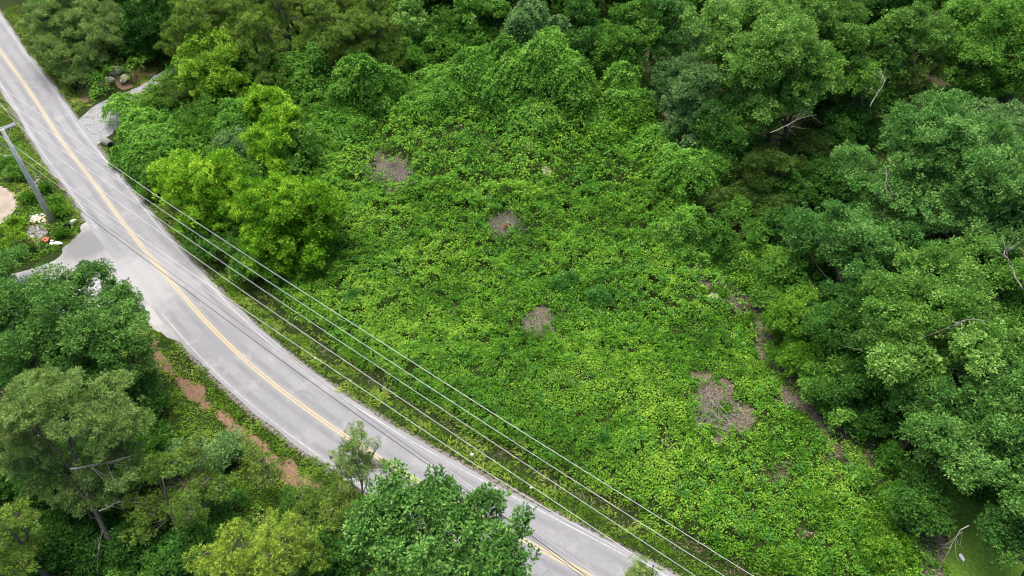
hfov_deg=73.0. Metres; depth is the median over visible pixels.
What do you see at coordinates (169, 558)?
understory tree
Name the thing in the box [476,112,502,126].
weed clump
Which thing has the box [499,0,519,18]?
broadleaf tree
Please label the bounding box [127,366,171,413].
shrub
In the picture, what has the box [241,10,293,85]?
pine tree
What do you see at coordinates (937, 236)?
understory tree
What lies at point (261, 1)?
pine tree
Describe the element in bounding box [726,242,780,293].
sapling
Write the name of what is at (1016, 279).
dead branch
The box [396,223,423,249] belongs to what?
weed clump
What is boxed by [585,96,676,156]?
vine draped mound
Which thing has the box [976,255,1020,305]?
understory tree
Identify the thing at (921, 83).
cedar tree
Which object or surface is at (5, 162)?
weed clump
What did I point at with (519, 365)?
weed clump
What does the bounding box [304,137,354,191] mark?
shrub
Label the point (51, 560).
understory tree
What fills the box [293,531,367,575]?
understory tree
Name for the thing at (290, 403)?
road
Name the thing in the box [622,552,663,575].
broadleaf tree
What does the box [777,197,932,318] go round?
broadleaf tree
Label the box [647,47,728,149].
broadleaf tree
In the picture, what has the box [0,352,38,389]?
understory tree
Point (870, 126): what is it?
understory tree
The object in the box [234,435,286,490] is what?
shrub
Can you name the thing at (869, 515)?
sapling
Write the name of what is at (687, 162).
vine clad tree
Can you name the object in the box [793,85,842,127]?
understory tree
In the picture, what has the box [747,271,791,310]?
vine thicket
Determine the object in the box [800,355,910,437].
tree
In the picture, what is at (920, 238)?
understory tree
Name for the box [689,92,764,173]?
broadleaf tree
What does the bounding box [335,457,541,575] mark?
oak tree
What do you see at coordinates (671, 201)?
vine thicket
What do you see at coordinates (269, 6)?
pine tree
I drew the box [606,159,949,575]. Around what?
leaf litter
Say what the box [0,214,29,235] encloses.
weed clump
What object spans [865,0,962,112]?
broadleaf tree
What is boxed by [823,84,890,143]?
understory tree
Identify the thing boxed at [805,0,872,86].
broadleaf tree
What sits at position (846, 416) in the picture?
sapling
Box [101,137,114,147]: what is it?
culvert pipe
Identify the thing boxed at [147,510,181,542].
understory tree
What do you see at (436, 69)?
vine draped mound
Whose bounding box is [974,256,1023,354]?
broadleaf tree
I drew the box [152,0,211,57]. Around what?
pine tree
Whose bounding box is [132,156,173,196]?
shrub
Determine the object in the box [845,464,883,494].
shrub
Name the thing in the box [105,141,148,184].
shrub
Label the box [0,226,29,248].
weed clump
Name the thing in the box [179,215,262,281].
shrub
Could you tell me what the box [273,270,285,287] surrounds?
weed clump
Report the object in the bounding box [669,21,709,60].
shrub
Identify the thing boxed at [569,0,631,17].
broadleaf tree
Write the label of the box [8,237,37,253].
weed clump
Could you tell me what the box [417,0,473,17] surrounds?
broadleaf tree
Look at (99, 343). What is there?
oak tree
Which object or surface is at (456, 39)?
shrub
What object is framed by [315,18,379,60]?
tree
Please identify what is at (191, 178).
broadleaf tree
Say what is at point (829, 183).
understory tree
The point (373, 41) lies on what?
pine tree
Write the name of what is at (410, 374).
power line
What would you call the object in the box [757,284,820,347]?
sapling
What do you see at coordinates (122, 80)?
boulder
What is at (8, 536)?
understory tree
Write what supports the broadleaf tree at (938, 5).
on the ground at (976, 562)
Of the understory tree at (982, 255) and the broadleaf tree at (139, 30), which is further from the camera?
the broadleaf tree at (139, 30)
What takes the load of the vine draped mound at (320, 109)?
on the ground at (976, 562)
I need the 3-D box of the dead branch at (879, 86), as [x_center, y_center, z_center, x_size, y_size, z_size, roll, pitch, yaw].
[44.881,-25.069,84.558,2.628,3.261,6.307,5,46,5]
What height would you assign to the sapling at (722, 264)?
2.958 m
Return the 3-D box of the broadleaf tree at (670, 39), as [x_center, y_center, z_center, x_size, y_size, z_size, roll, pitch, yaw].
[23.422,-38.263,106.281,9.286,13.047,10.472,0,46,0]
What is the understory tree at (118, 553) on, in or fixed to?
on the ground at (976, 562)
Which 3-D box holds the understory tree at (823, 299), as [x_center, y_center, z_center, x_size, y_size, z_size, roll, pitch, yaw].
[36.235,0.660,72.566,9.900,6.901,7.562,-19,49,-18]
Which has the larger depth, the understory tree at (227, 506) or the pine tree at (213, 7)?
the pine tree at (213, 7)
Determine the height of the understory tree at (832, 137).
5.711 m
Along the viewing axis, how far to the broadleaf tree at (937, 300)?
59.97 m
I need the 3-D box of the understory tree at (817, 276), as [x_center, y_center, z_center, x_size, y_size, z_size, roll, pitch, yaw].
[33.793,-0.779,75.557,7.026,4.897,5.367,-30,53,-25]
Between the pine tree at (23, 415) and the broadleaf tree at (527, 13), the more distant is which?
the broadleaf tree at (527, 13)
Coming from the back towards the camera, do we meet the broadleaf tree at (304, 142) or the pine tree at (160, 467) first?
the broadleaf tree at (304, 142)
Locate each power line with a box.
[0,86,752,575]
[0,105,694,575]
[0,141,585,575]
[0,143,594,573]
[1,104,664,575]
[2,98,723,575]
[2,137,667,575]
[2,145,578,574]
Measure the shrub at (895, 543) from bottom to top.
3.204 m
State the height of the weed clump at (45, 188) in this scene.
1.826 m
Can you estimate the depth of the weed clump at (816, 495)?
59.73 m
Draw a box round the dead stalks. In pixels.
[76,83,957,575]
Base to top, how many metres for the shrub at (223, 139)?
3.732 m
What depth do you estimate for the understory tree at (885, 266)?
76.26 m
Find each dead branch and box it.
[70,455,131,487]
[99,470,150,512]
[770,110,825,132]
[866,67,888,106]
[912,318,984,344]
[937,525,968,569]
[996,238,1023,289]
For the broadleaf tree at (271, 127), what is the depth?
88.76 m
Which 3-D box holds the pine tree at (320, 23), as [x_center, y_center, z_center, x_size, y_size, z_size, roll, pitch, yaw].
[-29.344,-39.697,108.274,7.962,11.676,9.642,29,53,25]
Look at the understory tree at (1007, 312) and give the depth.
70.09 m
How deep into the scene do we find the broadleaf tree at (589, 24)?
103.45 m
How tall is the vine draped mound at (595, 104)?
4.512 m
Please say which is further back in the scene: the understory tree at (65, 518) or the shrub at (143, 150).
the shrub at (143, 150)
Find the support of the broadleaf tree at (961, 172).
on the ground at (976, 562)
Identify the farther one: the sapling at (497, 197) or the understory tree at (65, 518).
the sapling at (497, 197)
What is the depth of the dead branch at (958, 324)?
56.74 m
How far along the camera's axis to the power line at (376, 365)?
55.97 m
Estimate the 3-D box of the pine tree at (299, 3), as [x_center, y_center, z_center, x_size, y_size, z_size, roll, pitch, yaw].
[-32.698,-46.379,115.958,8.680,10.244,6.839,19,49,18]
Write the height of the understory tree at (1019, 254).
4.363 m
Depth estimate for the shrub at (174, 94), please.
103.08 m
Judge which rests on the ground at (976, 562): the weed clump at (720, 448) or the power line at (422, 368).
the weed clump at (720, 448)
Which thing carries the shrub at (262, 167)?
on the ground at (976, 562)
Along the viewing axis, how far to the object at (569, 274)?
77.90 m
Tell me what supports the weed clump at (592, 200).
on the ground at (976, 562)
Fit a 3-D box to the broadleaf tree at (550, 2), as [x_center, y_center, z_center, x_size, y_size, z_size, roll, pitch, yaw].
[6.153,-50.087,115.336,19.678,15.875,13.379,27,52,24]
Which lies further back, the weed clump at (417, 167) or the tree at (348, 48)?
the tree at (348, 48)
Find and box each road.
[0,13,675,575]
[4,222,179,341]
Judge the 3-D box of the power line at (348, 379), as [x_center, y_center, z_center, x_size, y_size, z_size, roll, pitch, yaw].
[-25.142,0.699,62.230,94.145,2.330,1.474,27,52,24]
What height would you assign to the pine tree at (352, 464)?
9.641 m
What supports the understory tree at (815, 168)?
on the ground at (976, 562)
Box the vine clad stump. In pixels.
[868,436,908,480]
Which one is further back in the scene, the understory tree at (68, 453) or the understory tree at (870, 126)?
the understory tree at (870, 126)
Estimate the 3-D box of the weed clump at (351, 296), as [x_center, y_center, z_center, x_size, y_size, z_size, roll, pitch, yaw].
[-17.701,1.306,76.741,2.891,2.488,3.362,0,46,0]
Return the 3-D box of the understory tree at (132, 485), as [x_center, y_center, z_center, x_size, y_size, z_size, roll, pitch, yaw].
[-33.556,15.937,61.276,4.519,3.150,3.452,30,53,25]
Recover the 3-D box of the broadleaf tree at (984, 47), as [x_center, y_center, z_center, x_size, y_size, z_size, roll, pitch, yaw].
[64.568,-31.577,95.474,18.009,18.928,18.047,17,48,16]
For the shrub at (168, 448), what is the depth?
62.12 m
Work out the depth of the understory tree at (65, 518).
56.96 m
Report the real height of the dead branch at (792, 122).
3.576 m
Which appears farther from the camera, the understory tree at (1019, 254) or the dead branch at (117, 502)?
the understory tree at (1019, 254)
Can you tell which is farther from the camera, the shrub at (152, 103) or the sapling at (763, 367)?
the shrub at (152, 103)
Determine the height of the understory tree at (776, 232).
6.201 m
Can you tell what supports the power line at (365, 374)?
attached to the utility pole
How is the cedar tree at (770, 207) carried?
on the ground at (976, 562)
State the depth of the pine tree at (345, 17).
104.94 m
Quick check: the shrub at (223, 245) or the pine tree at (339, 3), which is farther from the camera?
the pine tree at (339, 3)
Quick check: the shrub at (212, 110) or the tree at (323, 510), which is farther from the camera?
the shrub at (212, 110)
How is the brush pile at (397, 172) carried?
on the ground at (976, 562)
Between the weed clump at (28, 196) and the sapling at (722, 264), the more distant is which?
the weed clump at (28, 196)
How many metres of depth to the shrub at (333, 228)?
82.76 m
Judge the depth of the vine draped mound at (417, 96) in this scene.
100.40 m
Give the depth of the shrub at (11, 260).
77.14 m
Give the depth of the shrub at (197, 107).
99.69 m
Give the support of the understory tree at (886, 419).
on the ground at (976, 562)
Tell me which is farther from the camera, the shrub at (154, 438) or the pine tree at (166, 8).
the pine tree at (166, 8)
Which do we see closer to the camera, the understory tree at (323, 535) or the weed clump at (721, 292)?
the understory tree at (323, 535)
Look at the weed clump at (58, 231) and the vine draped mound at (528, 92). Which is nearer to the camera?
the weed clump at (58, 231)
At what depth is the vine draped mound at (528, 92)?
99.26 m
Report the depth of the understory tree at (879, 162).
87.52 m
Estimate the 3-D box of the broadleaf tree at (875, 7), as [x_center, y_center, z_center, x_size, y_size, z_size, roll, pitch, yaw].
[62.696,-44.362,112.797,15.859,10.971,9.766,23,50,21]
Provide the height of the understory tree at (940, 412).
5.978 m
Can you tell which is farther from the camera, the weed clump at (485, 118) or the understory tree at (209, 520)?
the weed clump at (485, 118)
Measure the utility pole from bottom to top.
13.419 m
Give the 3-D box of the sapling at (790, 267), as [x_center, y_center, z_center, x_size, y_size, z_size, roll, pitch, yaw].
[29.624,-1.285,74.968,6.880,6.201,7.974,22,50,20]
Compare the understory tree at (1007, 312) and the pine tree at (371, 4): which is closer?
the understory tree at (1007, 312)
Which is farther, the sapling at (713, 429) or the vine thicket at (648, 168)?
the vine thicket at (648, 168)
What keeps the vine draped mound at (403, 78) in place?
on the ground at (976, 562)
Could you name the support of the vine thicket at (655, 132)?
on the ground at (976, 562)
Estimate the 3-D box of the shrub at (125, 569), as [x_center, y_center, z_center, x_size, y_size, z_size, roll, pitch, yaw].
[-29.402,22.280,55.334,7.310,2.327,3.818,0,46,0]
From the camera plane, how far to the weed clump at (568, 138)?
96.68 m
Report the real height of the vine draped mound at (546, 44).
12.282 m
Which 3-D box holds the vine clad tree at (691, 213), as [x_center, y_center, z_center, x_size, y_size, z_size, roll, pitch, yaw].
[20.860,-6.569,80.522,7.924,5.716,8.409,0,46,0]
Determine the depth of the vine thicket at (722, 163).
86.24 m
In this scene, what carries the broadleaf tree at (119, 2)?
on the ground at (976, 562)
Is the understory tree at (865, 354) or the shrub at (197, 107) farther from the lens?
the shrub at (197, 107)
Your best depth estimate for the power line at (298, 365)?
61.94 m
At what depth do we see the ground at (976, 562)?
69.85 m
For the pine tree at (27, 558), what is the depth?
51.21 m
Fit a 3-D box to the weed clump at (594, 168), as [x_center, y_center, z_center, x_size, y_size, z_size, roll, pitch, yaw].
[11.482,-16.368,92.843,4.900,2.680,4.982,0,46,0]
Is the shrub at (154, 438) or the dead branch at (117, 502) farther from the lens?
the shrub at (154, 438)
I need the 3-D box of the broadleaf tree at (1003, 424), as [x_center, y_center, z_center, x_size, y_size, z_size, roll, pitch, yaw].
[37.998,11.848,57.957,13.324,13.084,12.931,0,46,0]
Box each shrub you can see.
[0,241,31,291]
[11,500,116,575]
[98,91,177,157]
[99,547,188,575]
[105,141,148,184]
[116,135,190,184]
[124,405,170,456]
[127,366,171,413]
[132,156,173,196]
[141,86,231,119]
[147,435,209,484]
[148,76,200,110]
[169,91,215,124]
[170,115,218,154]
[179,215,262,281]
[190,425,256,486]
[194,91,229,128]
[204,124,257,160]
[205,94,261,144]
[219,164,265,237]
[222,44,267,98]
[239,153,315,189]
[260,240,348,283]
[265,78,337,102]
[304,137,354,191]
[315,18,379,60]
[327,192,350,242]
[387,32,437,79]
[420,20,497,62]
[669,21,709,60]
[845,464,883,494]
[854,516,925,575]
[870,480,908,537]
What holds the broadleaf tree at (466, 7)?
on the ground at (976, 562)
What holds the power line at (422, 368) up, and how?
attached to the utility pole
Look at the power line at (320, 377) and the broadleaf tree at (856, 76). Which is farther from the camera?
the broadleaf tree at (856, 76)
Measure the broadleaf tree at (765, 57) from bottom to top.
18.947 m
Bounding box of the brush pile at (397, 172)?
[365,159,414,196]
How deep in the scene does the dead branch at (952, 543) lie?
50.37 m
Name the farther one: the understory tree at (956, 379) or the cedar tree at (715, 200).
the cedar tree at (715, 200)
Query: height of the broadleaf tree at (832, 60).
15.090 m
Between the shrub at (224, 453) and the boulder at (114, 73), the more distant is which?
the boulder at (114, 73)
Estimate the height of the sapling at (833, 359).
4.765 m
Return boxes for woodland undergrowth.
[0,0,1023,575]
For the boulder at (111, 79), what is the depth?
109.14 m
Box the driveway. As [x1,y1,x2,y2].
[78,46,210,144]
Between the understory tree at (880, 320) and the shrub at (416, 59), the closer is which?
the understory tree at (880, 320)
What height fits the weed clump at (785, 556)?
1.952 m
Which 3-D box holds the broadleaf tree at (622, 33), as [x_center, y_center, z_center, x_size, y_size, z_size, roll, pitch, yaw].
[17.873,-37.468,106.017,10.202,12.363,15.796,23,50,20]
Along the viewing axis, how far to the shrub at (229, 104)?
97.14 m
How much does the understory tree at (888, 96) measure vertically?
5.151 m
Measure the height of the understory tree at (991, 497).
7.535 m
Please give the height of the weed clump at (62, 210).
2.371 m
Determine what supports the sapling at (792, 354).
on the ground at (976, 562)
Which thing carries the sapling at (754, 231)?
on the ground at (976, 562)
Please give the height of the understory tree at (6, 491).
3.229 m
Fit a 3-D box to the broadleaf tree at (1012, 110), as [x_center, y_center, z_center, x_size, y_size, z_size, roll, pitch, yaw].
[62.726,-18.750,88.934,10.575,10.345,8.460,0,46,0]
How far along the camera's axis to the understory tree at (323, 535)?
54.58 m
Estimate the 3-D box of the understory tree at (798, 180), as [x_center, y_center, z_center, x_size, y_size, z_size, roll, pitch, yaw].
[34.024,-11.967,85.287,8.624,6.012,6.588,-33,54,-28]
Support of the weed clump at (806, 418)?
on the ground at (976, 562)
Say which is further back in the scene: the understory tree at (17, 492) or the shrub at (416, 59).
the shrub at (416, 59)
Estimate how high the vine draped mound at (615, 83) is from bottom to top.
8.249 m
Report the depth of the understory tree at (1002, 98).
96.66 m
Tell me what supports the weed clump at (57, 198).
on the ground at (976, 562)
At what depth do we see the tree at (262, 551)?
49.14 m
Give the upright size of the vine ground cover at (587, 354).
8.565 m
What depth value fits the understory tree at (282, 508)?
57.24 m
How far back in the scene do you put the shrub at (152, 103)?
102.46 m
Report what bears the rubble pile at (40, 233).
on the ground at (976, 562)
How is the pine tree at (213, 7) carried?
on the ground at (976, 562)
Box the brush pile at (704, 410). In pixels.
[686,376,743,436]
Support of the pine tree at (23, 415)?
on the ground at (976, 562)
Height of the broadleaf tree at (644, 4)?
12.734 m
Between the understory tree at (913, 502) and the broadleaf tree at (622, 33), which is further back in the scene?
the broadleaf tree at (622, 33)
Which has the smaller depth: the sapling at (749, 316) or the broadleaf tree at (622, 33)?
the sapling at (749, 316)
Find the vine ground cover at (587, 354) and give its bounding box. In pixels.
[23,0,953,575]
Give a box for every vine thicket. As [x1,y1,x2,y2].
[611,122,682,165]
[633,149,677,198]
[650,187,705,221]
[691,131,737,183]
[710,230,756,282]
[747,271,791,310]
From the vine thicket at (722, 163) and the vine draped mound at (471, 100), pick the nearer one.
the vine thicket at (722, 163)
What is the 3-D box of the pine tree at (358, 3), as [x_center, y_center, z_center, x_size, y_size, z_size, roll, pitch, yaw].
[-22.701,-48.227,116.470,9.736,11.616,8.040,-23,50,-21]
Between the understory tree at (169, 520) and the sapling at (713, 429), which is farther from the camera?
the sapling at (713, 429)
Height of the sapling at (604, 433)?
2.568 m
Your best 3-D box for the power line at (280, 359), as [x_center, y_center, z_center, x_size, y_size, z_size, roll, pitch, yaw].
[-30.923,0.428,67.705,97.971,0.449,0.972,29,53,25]
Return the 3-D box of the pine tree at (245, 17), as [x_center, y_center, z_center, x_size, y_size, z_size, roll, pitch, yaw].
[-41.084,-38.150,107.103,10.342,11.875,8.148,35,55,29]
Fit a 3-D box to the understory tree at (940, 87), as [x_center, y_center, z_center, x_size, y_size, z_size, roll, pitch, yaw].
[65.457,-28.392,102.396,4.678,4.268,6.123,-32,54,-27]
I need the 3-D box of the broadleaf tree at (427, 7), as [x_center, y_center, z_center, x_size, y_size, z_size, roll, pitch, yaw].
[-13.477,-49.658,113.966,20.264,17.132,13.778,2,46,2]
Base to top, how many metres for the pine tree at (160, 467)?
8.326 m
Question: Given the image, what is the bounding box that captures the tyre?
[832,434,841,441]
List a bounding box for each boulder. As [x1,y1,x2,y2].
[105,76,114,82]
[107,66,123,75]
[120,74,129,82]
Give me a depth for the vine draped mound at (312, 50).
104.45 m
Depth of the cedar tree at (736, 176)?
86.03 m
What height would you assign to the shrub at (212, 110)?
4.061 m
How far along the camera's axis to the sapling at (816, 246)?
77.86 m
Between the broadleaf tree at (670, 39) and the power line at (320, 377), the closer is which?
the power line at (320, 377)
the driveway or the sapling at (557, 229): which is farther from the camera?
the driveway
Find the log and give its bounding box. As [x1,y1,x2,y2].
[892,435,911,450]
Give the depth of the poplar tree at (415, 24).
108.15 m
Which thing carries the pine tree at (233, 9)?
on the ground at (976, 562)
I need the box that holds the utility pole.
[0,122,54,222]
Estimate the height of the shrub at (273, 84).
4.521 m
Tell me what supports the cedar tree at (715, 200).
on the ground at (976, 562)
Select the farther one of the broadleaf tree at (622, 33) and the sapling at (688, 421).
the broadleaf tree at (622, 33)
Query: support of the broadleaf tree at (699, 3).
on the ground at (976, 562)
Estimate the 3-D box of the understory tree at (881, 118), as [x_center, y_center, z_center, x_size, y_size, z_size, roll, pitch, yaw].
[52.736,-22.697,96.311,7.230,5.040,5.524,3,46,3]
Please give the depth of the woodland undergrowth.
73.24 m
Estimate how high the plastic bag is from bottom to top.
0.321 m
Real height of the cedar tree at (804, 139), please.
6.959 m
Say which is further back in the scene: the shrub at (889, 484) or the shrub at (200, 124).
the shrub at (200, 124)
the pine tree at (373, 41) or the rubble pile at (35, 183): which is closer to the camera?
the rubble pile at (35, 183)
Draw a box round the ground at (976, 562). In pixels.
[0,0,1023,575]
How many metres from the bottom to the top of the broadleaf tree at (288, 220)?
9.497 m
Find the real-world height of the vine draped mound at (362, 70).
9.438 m
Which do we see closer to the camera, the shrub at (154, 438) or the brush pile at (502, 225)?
the shrub at (154, 438)
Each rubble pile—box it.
[25,225,47,238]
[27,170,46,200]
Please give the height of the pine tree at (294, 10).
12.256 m
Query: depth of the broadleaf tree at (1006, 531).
51.92 m
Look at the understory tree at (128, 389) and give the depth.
66.36 m
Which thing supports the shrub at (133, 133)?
on the ground at (976, 562)
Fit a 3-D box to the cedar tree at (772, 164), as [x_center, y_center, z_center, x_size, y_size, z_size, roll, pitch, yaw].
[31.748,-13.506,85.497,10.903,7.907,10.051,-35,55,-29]
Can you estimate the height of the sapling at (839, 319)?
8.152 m
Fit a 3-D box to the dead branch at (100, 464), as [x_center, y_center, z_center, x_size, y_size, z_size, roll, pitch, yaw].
[-31.515,13.683,52.899,3.675,3.124,2.498,0,46,0]
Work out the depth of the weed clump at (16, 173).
92.46 m
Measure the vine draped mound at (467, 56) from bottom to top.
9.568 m
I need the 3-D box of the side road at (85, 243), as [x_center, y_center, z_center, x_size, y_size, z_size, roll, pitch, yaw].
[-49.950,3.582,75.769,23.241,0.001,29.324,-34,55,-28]
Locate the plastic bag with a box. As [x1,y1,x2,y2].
[49,241,62,245]
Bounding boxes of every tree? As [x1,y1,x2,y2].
[0,257,161,423]
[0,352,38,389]
[0,363,156,563]
[0,467,22,503]
[0,497,50,575]
[0,514,82,575]
[0,527,22,571]
[8,466,57,520]
[15,0,126,89]
[18,440,71,490]
[44,423,133,484]
[51,508,89,533]
[59,468,134,540]
[87,0,158,17]
[92,507,173,569]
[105,383,135,415]
[110,0,177,54]
[113,452,154,491]
[117,432,240,546]
[135,517,238,575]
[146,148,262,234]
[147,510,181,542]
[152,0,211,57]
[155,0,187,51]
[169,494,233,546]
[170,21,252,99]
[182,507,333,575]
[194,485,248,537]
[197,0,230,42]
[220,0,265,55]
[225,169,353,277]
[230,11,273,65]
[234,82,290,119]
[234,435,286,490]
[236,96,303,178]
[239,0,270,29]
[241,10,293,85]
[252,0,301,55]
[266,112,324,176]
[268,483,324,536]
[277,0,323,34]
[281,513,360,575]
[282,462,362,538]
[292,0,334,25]
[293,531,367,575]
[296,0,339,60]
[316,0,359,29]
[321,7,375,65]
[324,421,387,520]
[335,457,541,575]
[349,9,421,69]
[351,0,389,16]
[352,0,394,48]
[388,0,439,41]
[397,0,482,25]
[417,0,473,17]
[432,0,511,37]
[498,0,573,79]
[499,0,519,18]
[512,0,601,17]
[555,0,607,77]
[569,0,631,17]
[593,0,668,66]
[608,0,680,19]
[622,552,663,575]
[637,0,696,73]
[645,142,721,217]
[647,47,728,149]
[656,203,719,269]
[679,0,843,149]
[680,0,758,25]
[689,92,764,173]
[693,216,737,266]
[702,183,738,235]
[706,155,756,210]
[712,40,849,151]
[727,138,811,215]
[742,196,800,245]
[756,168,817,209]
[756,203,805,253]
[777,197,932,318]
[779,128,833,194]
[790,257,843,301]
[792,151,843,190]
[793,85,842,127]
[799,158,871,210]
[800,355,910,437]
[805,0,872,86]
[809,124,862,161]
[810,264,886,315]
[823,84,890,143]
[825,334,879,391]
[828,114,882,145]
[829,88,1023,254]
[834,149,884,191]
[835,59,887,142]
[837,250,900,275]
[845,0,936,43]
[845,228,1023,404]
[856,306,921,344]
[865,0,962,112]
[869,80,903,109]
[873,110,903,142]
[878,48,946,103]
[878,390,920,445]
[883,456,976,537]
[886,348,1023,495]
[888,232,939,275]
[904,219,968,256]
[910,389,961,439]
[911,405,1017,509]
[922,0,1023,146]
[924,364,986,424]
[926,0,993,15]
[933,231,1000,279]
[935,85,974,107]
[953,82,1023,118]
[967,96,1023,148]
[973,444,1023,575]
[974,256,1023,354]
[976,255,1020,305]
[989,241,1023,262]
[991,303,1021,321]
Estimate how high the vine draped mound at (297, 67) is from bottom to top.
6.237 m
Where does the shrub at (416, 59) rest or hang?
on the ground at (976, 562)
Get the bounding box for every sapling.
[488,190,508,203]
[536,227,571,248]
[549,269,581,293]
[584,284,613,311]
[594,427,612,442]
[674,414,699,433]
[705,423,718,438]
[708,255,730,269]
[708,399,737,425]
[712,193,773,275]
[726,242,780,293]
[738,310,756,328]
[747,244,826,307]
[747,358,772,379]
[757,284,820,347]
[765,324,838,377]
[769,206,830,259]
[790,338,867,414]
[797,284,873,358]
[815,398,875,448]
[854,503,888,535]
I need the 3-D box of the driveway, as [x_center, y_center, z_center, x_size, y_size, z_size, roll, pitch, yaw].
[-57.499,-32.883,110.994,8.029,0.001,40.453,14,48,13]
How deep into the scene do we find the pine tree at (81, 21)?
109.65 m
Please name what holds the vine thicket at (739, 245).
on the ground at (976, 562)
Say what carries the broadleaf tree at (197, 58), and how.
on the ground at (976, 562)
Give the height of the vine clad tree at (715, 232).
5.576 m
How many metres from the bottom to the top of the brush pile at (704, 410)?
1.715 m
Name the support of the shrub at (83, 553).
on the ground at (976, 562)
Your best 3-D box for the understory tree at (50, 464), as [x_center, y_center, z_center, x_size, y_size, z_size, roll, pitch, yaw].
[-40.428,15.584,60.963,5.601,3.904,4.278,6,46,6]
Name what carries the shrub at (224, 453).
on the ground at (976, 562)
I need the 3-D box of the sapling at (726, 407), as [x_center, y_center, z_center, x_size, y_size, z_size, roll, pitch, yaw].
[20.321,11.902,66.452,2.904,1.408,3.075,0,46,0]
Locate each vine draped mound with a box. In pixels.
[266,51,323,103]
[299,101,381,144]
[302,39,334,100]
[324,52,407,121]
[374,68,415,121]
[385,84,457,128]
[407,62,445,105]
[420,33,527,126]
[456,93,518,126]
[487,25,600,147]
[514,91,579,136]
[569,87,605,135]
[576,60,652,138]
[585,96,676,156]
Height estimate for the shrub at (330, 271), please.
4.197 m
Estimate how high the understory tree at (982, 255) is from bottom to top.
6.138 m
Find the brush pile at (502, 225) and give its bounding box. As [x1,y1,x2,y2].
[489,213,526,243]
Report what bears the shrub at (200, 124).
on the ground at (976, 562)
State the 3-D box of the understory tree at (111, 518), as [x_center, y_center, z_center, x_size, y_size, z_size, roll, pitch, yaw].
[-34.652,17.800,57.863,5.641,5.147,7.384,-30,53,-26]
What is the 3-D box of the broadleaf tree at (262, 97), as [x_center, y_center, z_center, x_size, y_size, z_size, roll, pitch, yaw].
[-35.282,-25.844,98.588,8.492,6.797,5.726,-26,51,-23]
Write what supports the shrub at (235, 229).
on the ground at (976, 562)
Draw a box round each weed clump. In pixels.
[0,155,17,175]
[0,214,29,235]
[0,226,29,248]
[1,164,29,182]
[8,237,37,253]
[16,190,40,202]
[37,179,54,193]
[46,195,66,207]
[48,200,73,216]
[49,225,72,241]
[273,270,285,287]
[339,286,361,309]
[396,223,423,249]
[414,161,437,175]
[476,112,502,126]
[507,355,533,375]
[563,131,591,149]
[579,196,605,217]
[580,152,614,179]
[708,442,732,460]
[709,284,731,300]
[763,545,797,575]
[779,409,813,435]
[805,483,838,516]

